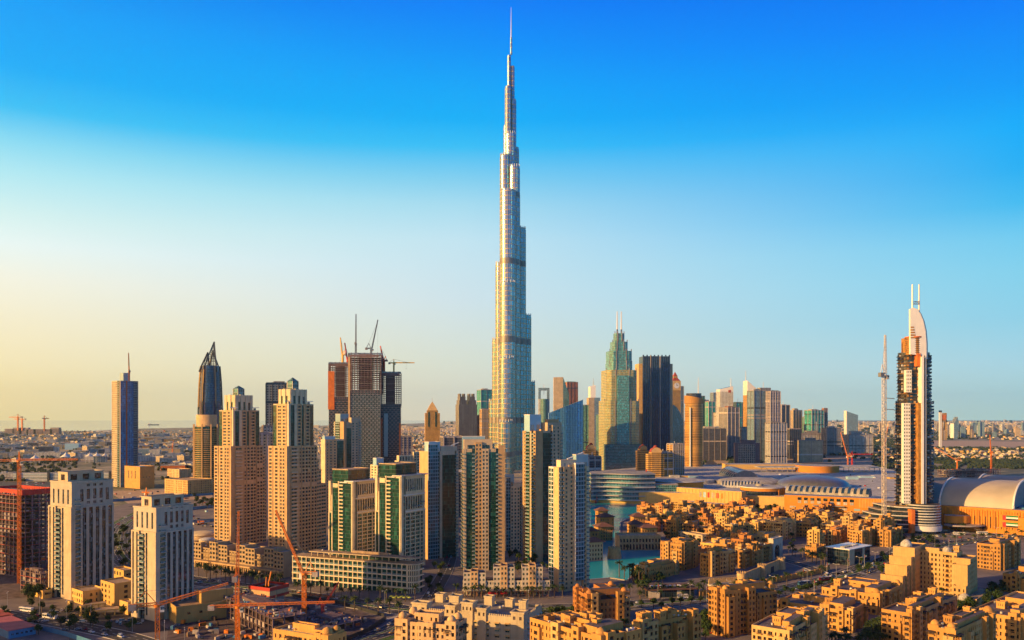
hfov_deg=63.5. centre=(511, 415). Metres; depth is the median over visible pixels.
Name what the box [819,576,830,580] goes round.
bus
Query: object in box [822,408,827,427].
office tower
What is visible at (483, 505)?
apartment tower
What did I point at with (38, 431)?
shore building site
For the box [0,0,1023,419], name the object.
sky
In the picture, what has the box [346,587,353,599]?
palm tree
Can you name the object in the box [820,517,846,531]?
courtyard house
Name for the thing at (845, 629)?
palm tree
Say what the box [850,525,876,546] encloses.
courtyard house
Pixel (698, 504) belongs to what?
courtyard house
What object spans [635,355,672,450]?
ribbed tower
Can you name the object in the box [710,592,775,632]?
window
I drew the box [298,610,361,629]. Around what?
concrete frame
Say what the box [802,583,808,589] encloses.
garden tree
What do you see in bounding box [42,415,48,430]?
tower crane
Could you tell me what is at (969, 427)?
distant tower
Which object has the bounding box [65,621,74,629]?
garden tree
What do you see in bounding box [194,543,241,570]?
window
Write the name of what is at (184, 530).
window
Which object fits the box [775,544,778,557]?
window
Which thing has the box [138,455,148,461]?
block
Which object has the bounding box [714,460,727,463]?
sand lot
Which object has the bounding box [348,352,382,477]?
unfinished tower
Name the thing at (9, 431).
shore building site
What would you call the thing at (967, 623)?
apartment block
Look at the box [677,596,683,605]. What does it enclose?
garden tree
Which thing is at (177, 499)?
window
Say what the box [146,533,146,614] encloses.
window
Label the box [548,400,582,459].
slanted glass tower
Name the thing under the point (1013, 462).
distant woodland
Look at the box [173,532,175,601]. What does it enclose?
window
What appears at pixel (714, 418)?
office tower
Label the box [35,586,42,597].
garden tree
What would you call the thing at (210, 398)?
skyscraper
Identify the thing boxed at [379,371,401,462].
unfinished tower
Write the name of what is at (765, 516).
courtyard house
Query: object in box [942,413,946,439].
landmark building
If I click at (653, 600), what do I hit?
garden tree
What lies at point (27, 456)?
block
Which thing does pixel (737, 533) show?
courtyard house
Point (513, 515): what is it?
apartment tower
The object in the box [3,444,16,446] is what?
block
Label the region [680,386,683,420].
office tower
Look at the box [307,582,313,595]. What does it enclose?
palm tree
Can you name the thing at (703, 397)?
office tower
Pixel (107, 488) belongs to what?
window
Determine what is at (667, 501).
courtyard house
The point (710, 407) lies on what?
office tower
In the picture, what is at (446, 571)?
road
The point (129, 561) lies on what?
grass
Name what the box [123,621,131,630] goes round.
garden tree
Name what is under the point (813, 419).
office tower
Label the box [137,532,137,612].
window
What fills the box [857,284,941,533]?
sail tower
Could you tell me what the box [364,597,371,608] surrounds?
palm tree
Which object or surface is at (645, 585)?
palm tree
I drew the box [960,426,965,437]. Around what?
distant tower
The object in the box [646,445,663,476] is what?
gabled apartment
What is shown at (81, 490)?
window
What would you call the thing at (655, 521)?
courtyard house
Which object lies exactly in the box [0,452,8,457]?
block
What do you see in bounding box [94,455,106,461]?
block
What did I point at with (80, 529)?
strip window tower
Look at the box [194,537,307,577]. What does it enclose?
terrace building
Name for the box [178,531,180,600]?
window
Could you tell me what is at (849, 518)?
courtyard house
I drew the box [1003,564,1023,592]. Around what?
apartment block
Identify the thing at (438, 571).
kerb
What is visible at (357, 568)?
retail block
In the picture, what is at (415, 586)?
palm tree
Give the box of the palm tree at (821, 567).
[817,564,826,576]
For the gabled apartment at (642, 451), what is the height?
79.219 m
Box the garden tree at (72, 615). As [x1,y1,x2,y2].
[68,613,75,623]
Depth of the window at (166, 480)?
1502.52 m
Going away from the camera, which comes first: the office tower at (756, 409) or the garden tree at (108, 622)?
the garden tree at (108, 622)
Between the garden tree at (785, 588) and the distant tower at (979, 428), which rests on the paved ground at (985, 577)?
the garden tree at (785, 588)
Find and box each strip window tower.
[48,469,113,599]
[131,493,193,620]
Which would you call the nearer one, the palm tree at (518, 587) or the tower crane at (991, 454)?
the palm tree at (518, 587)
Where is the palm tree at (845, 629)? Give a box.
[841,627,850,639]
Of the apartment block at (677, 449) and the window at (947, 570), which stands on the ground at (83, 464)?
the apartment block at (677, 449)
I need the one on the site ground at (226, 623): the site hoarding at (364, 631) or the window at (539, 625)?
the site hoarding at (364, 631)
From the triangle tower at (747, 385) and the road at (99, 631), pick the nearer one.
the road at (99, 631)
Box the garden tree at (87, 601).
[82,599,90,607]
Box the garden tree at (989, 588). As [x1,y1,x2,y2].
[985,586,993,592]
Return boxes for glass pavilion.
[640,583,697,597]
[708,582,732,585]
[825,542,871,565]
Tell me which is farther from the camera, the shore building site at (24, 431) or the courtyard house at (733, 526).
the shore building site at (24, 431)
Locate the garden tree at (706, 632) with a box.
[701,628,710,639]
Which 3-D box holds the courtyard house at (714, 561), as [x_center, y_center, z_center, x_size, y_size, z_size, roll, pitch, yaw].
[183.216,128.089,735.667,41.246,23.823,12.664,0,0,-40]
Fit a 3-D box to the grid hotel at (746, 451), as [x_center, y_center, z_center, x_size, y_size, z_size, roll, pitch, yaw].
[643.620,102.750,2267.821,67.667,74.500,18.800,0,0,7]
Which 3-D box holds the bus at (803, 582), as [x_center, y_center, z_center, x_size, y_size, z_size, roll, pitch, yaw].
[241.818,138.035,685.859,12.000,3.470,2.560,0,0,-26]
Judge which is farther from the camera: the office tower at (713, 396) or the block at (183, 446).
the office tower at (713, 396)
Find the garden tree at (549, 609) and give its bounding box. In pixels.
[545,606,553,612]
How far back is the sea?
15385.84 m
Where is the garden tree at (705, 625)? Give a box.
[702,623,710,637]
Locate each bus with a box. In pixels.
[19,606,33,611]
[42,613,57,618]
[677,594,687,598]
[797,580,809,584]
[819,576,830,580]
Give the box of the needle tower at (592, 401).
[587,379,599,446]
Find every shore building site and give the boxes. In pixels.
[4,429,13,433]
[13,428,20,434]
[19,428,29,434]
[26,429,34,434]
[33,429,42,434]
[49,427,61,434]
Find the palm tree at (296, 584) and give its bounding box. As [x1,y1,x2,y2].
[293,581,299,593]
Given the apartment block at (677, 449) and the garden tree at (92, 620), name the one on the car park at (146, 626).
the garden tree at (92, 620)
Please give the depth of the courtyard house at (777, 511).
1068.12 m
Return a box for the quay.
[590,518,659,580]
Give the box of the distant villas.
[0,420,1023,452]
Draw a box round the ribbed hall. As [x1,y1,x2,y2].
[939,474,1023,534]
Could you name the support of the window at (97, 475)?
in the strip window tower at (80, 529)
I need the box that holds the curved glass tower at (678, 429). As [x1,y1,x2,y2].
[673,405,683,442]
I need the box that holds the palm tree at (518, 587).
[515,585,521,597]
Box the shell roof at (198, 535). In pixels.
[194,530,213,539]
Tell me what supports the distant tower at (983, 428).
on the ground at (83, 464)
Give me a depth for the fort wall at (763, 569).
716.42 m
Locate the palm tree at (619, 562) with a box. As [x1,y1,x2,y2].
[615,560,622,576]
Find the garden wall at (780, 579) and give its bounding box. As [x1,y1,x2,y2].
[699,565,829,595]
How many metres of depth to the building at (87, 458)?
2634.17 m
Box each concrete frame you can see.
[0,485,49,576]
[20,567,47,590]
[223,590,306,639]
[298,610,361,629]
[938,468,1000,476]
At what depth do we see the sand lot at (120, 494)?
1475.38 m
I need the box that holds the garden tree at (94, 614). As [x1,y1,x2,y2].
[90,611,99,616]
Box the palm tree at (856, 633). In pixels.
[855,631,865,639]
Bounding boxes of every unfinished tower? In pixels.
[328,362,352,435]
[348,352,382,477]
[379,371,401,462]
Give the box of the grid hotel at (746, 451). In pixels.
[734,440,759,462]
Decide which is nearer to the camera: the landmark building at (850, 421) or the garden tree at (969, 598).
the garden tree at (969, 598)
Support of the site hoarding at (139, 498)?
on the sand lot at (120, 494)
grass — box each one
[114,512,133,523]
[117,519,1023,610]
[358,627,394,639]
[379,634,394,639]
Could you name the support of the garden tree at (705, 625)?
on the paved ground at (985, 577)
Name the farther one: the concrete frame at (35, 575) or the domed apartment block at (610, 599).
the concrete frame at (35, 575)
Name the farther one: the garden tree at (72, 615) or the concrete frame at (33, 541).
the concrete frame at (33, 541)
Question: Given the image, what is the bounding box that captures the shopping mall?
[589,463,895,514]
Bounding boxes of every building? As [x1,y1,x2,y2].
[0,471,15,476]
[32,586,51,598]
[33,451,66,456]
[65,443,80,449]
[72,585,100,604]
[83,453,109,459]
[101,576,130,605]
[114,566,130,577]
[119,598,130,614]
[125,465,153,488]
[138,448,151,455]
[149,449,161,453]
[160,447,183,452]
[160,464,186,469]
[165,477,212,494]
[167,468,190,477]
[168,585,232,623]
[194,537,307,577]
[411,592,542,639]
[462,562,551,596]
[678,530,760,543]
[787,428,801,458]
[793,438,822,461]
[802,431,820,439]
[821,426,841,454]
[843,431,872,453]
[844,411,857,433]
[879,539,985,607]
[939,410,941,446]
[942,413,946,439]
[950,417,957,438]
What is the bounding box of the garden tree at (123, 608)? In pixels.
[119,605,126,616]
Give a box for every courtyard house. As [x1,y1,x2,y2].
[635,558,678,580]
[637,501,652,511]
[640,503,654,513]
[643,511,659,520]
[645,518,662,531]
[655,502,669,515]
[657,509,676,521]
[660,537,697,570]
[661,515,672,530]
[663,499,673,509]
[665,516,683,538]
[674,500,689,510]
[675,512,697,522]
[682,505,696,512]
[683,520,700,531]
[689,500,706,510]
[697,507,709,518]
[698,545,708,562]
[699,513,713,525]
[700,537,730,547]
[700,547,736,576]
[701,523,723,533]
[706,503,721,512]
[706,530,730,540]
[712,507,720,515]
[713,539,734,548]
[714,509,730,523]
[717,513,736,525]
[723,518,746,532]
[724,501,739,510]
[729,506,744,516]
[730,529,751,539]
[731,534,753,548]
[735,543,748,562]
[736,513,758,524]
[738,497,755,506]
[738,541,771,568]
[743,505,756,513]
[743,518,770,533]
[751,512,762,516]
[751,530,780,542]
[759,514,773,518]
[763,506,785,516]
[763,516,796,539]
[784,509,806,520]
[796,511,815,519]
[796,517,820,536]
[799,505,811,511]
[805,542,825,557]
[807,527,826,544]
[810,509,825,514]
[812,501,831,510]
[816,510,838,522]
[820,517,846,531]
[823,525,846,545]
[840,512,858,524]
[847,519,871,539]
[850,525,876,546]
[873,513,895,530]
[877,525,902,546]
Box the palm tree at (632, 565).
[627,563,635,580]
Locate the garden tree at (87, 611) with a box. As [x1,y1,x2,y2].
[84,608,92,614]
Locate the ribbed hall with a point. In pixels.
(991, 503)
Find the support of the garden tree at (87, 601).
on the car park at (146, 626)
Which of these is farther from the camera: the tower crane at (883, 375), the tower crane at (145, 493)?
the tower crane at (145, 493)
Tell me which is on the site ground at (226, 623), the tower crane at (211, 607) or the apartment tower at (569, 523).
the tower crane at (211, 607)
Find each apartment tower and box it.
[321,436,343,522]
[333,414,360,467]
[370,458,383,477]
[395,452,418,472]
[419,441,458,559]
[461,436,504,570]
[505,474,522,550]
[523,414,562,561]
[549,452,589,591]
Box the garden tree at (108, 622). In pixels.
[104,621,111,632]
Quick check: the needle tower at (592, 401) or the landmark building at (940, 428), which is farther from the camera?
the landmark building at (940, 428)
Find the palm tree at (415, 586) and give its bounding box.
[411,584,418,599]
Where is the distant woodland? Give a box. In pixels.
[703,427,1023,468]
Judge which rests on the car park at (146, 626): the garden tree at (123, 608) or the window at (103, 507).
the garden tree at (123, 608)
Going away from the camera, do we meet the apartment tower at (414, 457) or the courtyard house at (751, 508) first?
the apartment tower at (414, 457)
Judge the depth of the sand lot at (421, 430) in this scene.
7471.22 m
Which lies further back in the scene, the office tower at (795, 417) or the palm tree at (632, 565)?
the office tower at (795, 417)
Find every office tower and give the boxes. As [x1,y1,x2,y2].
[259,432,272,528]
[261,424,272,431]
[265,381,286,424]
[401,436,412,454]
[440,429,461,515]
[477,388,491,414]
[477,415,478,435]
[479,408,488,438]
[565,381,577,404]
[583,405,588,449]
[588,455,601,470]
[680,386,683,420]
[701,396,704,425]
[703,426,726,460]
[705,401,715,425]
[710,392,715,400]
[713,412,715,425]
[718,406,739,456]
[733,402,742,426]
[740,427,746,439]
[747,382,777,461]
[765,391,780,421]
[765,421,786,462]
[781,404,789,427]
[790,408,801,428]
[802,417,803,432]
[804,409,823,432]
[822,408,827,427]
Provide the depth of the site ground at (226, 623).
550.12 m
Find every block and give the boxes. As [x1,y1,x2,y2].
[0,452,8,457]
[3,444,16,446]
[9,451,17,455]
[23,453,34,459]
[28,442,38,446]
[38,446,54,451]
[54,444,62,448]
[60,453,69,460]
[68,452,80,456]
[78,452,87,458]
[82,445,93,450]
[89,448,97,452]
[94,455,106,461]
[98,441,106,445]
[98,448,104,453]
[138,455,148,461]
[146,454,162,460]
[156,455,171,461]
[160,457,176,462]
[165,452,179,456]
[177,454,190,459]
[178,444,187,448]
[184,463,192,469]
[273,621,346,639]
[292,549,424,593]
[394,607,468,639]
[530,610,641,639]
[573,581,632,623]
[632,606,700,639]
[661,451,673,475]
[666,441,683,474]
[706,579,778,637]
[752,606,829,639]
[777,592,867,632]
[822,577,902,614]
[880,587,956,639]
[926,606,996,639]
[973,591,1023,639]
[977,534,1020,570]
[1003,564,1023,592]
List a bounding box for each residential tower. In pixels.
[214,386,266,543]
[268,378,326,551]
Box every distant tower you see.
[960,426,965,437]
[967,425,972,434]
[970,429,973,437]
[977,421,981,435]
[982,422,984,435]
[1015,428,1019,436]
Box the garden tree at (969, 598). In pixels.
[964,596,972,602]
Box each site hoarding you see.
[41,626,89,639]
[113,493,212,501]
[193,505,213,509]
[193,518,213,522]
[286,593,383,616]
[346,616,385,639]
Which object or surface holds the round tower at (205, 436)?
on the ground at (83, 464)
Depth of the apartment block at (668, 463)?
1662.67 m
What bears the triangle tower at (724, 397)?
on the ground at (83, 464)
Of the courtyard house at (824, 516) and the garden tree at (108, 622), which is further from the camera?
the courtyard house at (824, 516)
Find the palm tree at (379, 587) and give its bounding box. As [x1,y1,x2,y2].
[376,584,383,597]
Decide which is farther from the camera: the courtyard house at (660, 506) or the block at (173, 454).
the block at (173, 454)
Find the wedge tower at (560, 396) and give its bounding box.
[553,377,568,410]
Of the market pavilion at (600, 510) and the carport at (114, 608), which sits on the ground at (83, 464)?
the market pavilion at (600, 510)
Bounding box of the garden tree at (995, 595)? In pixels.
[992,591,998,598]
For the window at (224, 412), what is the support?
in the residential tower at (239, 470)
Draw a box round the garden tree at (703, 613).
[699,611,707,617]
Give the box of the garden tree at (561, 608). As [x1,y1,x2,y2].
[556,604,565,611]
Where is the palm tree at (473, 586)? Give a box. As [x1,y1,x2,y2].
[470,584,478,598]
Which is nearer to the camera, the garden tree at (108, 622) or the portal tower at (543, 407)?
the garden tree at (108, 622)
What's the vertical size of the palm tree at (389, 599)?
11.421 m
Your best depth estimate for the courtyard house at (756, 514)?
1081.98 m
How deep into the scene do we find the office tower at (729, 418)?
2705.91 m
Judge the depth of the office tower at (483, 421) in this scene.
2301.89 m
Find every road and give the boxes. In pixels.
[5,610,154,639]
[114,514,1023,613]
[350,613,407,639]
[421,535,460,599]
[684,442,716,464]
[776,558,853,574]
[871,531,975,561]
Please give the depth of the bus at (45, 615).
570.56 m
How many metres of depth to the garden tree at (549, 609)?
569.82 m
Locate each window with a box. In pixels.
[50,507,50,587]
[62,508,63,594]
[71,474,76,479]
[80,489,82,498]
[83,473,88,478]
[83,508,85,585]
[87,489,89,498]
[89,507,92,584]
[93,488,95,497]
[95,473,100,478]
[96,506,98,585]
[102,506,104,579]
[106,487,108,496]
[109,505,111,577]
[112,382,116,485]
[133,531,133,611]
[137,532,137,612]
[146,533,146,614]
[154,499,159,505]
[165,498,169,503]
[166,480,210,493]
[167,532,169,611]
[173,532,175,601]
[175,497,180,502]
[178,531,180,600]
[184,530,185,599]
[189,529,191,598]
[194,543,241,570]
[215,412,265,543]
[270,406,325,549]
[355,499,356,549]
[404,496,404,559]
[464,582,548,594]
[476,546,487,568]
[532,622,638,639]
[549,533,584,587]
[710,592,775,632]
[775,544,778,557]
[920,552,954,593]
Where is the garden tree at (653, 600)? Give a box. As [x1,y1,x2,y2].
[650,597,656,607]
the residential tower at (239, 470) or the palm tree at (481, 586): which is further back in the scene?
the residential tower at (239, 470)
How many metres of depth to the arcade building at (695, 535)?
923.85 m
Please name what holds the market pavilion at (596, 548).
on the ground at (83, 464)
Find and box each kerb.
[5,609,157,639]
[114,515,1015,614]
[357,611,408,639]
[420,537,460,599]
[775,559,858,574]
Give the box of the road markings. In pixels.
[114,515,1019,613]
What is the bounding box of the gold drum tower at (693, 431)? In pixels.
[684,378,702,466]
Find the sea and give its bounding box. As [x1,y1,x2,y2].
[0,420,455,430]
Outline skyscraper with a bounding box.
[489,24,534,473]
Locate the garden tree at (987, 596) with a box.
[981,593,991,600]
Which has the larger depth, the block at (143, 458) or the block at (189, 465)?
the block at (143, 458)
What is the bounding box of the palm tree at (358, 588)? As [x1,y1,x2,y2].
[355,586,362,599]
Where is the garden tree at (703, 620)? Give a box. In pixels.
[701,617,708,622]
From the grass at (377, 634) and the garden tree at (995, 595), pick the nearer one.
the grass at (377, 634)
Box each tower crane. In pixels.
[0,451,77,583]
[12,414,21,430]
[19,416,25,430]
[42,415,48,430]
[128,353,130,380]
[128,582,227,639]
[142,487,152,495]
[208,595,334,639]
[232,511,240,639]
[275,510,318,616]
[315,582,338,612]
[340,337,345,361]
[344,343,347,366]
[354,314,356,354]
[365,320,377,352]
[380,346,387,371]
[388,359,414,371]
[840,432,852,464]
[848,451,871,464]
[878,335,894,514]
[934,447,961,468]
[990,435,994,468]
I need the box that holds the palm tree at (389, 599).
[384,596,393,612]
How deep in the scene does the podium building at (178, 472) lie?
1886.43 m
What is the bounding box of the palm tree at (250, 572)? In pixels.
[246,570,254,584]
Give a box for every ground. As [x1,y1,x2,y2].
[0,420,1023,524]
[0,480,1023,639]
[0,560,47,599]
[167,598,385,639]
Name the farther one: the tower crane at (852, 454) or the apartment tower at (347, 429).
the tower crane at (852, 454)
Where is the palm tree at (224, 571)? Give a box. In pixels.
[221,568,227,580]
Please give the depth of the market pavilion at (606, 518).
1012.93 m
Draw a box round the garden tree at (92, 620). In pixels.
[87,617,98,626]
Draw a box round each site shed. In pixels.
[0,609,13,616]
[0,615,35,638]
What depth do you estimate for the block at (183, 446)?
3510.81 m
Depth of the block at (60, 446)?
3463.16 m
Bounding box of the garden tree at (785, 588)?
[782,585,788,592]
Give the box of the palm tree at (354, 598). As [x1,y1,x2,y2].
[349,595,358,610]
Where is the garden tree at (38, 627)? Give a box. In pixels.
[34,624,42,634]
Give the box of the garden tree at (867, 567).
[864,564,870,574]
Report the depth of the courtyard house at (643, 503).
1211.40 m
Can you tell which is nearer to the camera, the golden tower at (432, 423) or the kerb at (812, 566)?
the kerb at (812, 566)
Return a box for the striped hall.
[13,471,111,480]
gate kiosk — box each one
[68,600,73,610]
[79,605,85,615]
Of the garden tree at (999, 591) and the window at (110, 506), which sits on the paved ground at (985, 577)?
the garden tree at (999, 591)
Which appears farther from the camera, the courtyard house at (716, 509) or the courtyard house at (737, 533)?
the courtyard house at (716, 509)
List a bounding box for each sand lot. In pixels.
[113,489,212,502]
[401,429,453,432]
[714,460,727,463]
[763,456,873,464]
[932,441,1023,446]
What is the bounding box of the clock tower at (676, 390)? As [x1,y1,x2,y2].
[673,372,680,410]
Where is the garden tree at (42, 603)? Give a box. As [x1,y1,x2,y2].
[38,601,44,611]
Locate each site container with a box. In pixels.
[192,629,199,633]
[212,629,218,633]
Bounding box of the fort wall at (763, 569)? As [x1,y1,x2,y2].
[708,556,785,583]
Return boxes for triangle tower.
[716,385,732,425]
[743,376,755,426]
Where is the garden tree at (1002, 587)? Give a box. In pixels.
[997,584,1006,590]
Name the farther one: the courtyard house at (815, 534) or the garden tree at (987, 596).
the courtyard house at (815, 534)
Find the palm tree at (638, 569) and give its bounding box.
[633,566,644,579]
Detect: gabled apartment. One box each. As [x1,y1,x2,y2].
[583,443,597,455]
[636,444,648,470]
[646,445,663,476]
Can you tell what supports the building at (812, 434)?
on the ground at (83, 464)
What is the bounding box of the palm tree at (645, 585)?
[641,583,650,596]
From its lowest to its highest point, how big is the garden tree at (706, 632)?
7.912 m
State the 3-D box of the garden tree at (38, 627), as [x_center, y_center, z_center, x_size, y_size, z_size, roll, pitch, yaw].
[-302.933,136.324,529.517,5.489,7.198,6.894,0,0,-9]
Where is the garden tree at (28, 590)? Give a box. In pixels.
[21,588,33,598]
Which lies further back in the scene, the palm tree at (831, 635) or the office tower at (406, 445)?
the office tower at (406, 445)
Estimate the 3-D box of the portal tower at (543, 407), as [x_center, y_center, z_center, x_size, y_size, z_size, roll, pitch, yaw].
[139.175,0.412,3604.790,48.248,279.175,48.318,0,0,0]
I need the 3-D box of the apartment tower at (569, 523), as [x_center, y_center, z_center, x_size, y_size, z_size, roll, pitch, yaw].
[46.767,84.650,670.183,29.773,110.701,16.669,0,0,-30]
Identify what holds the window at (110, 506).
in the strip window tower at (80, 529)
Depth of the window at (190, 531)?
587.11 m
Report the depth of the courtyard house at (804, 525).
959.45 m
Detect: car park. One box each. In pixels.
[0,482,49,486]
[26,606,169,633]
[138,459,192,465]
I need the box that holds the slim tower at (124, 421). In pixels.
[112,373,137,486]
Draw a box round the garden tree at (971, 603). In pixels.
[967,600,977,606]
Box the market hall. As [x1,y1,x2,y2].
[615,532,660,549]
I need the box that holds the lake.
[589,502,659,579]
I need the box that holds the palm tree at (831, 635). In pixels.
[828,632,836,639]
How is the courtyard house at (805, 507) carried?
on the ground at (83, 464)
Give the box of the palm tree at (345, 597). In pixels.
[341,595,349,609]
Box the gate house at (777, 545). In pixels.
[768,536,782,559]
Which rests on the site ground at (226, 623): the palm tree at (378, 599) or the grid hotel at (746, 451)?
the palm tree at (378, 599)
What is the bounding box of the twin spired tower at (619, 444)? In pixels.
[599,311,641,469]
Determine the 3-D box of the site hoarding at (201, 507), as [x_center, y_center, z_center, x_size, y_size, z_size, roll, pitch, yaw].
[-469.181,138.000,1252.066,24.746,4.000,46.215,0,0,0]
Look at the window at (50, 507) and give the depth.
644.34 m
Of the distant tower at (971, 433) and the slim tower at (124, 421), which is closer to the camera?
the slim tower at (124, 421)
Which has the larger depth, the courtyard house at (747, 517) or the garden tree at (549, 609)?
the courtyard house at (747, 517)
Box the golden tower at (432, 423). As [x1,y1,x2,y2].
[425,402,439,441]
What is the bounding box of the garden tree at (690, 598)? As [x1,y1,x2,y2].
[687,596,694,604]
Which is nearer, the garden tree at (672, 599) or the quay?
the garden tree at (672, 599)
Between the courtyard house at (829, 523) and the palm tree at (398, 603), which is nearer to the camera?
the palm tree at (398, 603)
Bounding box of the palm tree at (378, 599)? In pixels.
[374,597,383,611]
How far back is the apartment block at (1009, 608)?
494.70 m
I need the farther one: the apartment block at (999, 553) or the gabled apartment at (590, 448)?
the gabled apartment at (590, 448)
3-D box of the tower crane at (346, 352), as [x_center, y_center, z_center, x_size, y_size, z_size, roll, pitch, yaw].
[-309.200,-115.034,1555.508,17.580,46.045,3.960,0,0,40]
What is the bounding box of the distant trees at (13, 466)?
[0,430,450,481]
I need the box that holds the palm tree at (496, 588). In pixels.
[493,585,499,597]
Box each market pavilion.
[589,527,599,537]
[589,537,604,560]
[592,522,614,540]
[594,507,609,523]
[595,513,614,529]
[626,520,643,531]
[627,513,647,522]
[636,523,659,532]
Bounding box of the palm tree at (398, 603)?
[394,600,402,615]
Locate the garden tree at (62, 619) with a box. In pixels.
[56,616,65,625]
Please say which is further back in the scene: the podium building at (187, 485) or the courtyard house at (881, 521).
the podium building at (187, 485)
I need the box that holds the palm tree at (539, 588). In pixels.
[536,585,543,597]
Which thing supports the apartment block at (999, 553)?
on the ground at (83, 464)
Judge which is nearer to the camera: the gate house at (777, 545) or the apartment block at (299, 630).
the apartment block at (299, 630)
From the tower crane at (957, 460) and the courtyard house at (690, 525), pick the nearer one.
the courtyard house at (690, 525)
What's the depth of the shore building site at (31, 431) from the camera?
6204.00 m
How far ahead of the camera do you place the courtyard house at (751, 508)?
1123.65 m
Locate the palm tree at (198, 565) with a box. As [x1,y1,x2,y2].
[195,563,201,575]
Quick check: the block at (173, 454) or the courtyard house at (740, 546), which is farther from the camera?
the block at (173, 454)
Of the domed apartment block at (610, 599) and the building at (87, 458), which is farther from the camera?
the building at (87, 458)
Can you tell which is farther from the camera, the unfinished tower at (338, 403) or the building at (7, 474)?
the building at (7, 474)
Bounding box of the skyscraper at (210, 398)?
[197,342,222,445]
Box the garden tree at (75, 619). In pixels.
[69,617,77,628]
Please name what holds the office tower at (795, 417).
on the ground at (83, 464)
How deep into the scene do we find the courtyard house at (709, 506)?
1200.42 m
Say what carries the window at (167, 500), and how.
in the strip window tower at (162, 546)
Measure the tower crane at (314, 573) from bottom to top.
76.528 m
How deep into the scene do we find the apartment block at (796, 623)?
459.27 m
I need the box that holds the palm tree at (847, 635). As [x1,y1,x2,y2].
[842,633,852,639]
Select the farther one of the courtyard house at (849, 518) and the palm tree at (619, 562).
the courtyard house at (849, 518)
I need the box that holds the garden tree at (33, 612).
[30,609,37,615]
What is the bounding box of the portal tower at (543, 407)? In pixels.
[538,388,549,421]
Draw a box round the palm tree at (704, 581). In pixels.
[699,579,707,589]
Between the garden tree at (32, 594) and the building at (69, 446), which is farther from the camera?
the building at (69, 446)
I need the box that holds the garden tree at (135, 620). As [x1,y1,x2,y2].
[129,617,137,624]
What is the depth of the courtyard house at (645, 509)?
1148.63 m
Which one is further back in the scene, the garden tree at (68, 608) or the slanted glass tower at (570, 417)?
the slanted glass tower at (570, 417)
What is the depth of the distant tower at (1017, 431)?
5535.36 m
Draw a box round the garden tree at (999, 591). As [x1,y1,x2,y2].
[993,588,1002,593]
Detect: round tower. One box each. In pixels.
[193,415,218,490]
[596,414,598,455]
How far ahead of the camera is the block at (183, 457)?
2626.18 m
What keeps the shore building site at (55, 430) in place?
on the ground at (83, 464)
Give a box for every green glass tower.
[328,467,374,554]
[375,462,427,565]
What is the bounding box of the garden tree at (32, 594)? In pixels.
[27,592,35,597]
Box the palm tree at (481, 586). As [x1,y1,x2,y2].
[477,584,486,598]
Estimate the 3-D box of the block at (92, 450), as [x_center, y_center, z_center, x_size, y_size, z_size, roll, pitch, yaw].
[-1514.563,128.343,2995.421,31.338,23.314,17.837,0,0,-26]
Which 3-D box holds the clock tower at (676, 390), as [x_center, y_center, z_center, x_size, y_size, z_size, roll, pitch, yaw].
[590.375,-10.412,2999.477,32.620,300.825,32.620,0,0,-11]
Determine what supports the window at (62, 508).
in the strip window tower at (80, 529)
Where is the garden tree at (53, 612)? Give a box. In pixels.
[48,610,56,615]
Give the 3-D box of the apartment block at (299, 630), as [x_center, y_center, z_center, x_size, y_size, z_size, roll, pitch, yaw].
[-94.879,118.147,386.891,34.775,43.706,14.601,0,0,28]
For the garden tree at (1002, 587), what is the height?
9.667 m
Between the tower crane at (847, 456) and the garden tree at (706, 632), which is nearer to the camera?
the garden tree at (706, 632)
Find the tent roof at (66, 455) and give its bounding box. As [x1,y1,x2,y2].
[60,453,70,463]
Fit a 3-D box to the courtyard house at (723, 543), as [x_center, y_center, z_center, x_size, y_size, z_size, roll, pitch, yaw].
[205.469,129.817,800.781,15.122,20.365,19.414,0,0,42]
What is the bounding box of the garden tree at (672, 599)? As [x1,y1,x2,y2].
[669,597,674,606]
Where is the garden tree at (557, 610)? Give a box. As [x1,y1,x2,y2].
[552,605,562,612]
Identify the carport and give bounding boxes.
[85,601,106,607]
[95,606,124,615]
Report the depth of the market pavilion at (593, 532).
904.81 m
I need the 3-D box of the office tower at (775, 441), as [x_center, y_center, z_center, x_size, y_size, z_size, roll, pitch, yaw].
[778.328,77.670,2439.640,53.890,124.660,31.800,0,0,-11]
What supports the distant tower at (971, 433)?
on the ground at (83, 464)
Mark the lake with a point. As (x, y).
(606, 567)
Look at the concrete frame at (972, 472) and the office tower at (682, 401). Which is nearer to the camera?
the concrete frame at (972, 472)
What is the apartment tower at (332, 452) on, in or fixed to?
on the ground at (83, 464)
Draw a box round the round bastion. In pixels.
[607,546,621,558]
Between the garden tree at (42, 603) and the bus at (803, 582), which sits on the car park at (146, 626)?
the garden tree at (42, 603)
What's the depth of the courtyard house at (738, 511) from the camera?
1081.29 m
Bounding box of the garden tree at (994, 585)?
[990,583,998,589]
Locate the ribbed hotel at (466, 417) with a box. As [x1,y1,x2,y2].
[456,394,476,435]
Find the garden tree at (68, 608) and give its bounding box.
[64,606,72,614]
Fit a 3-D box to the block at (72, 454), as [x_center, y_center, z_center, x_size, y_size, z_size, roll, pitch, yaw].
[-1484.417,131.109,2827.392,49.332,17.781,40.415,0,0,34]
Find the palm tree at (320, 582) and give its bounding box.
[317,580,324,596]
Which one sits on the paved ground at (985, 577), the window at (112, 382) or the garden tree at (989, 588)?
the garden tree at (989, 588)
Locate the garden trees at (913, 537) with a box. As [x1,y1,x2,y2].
[114,493,985,550]

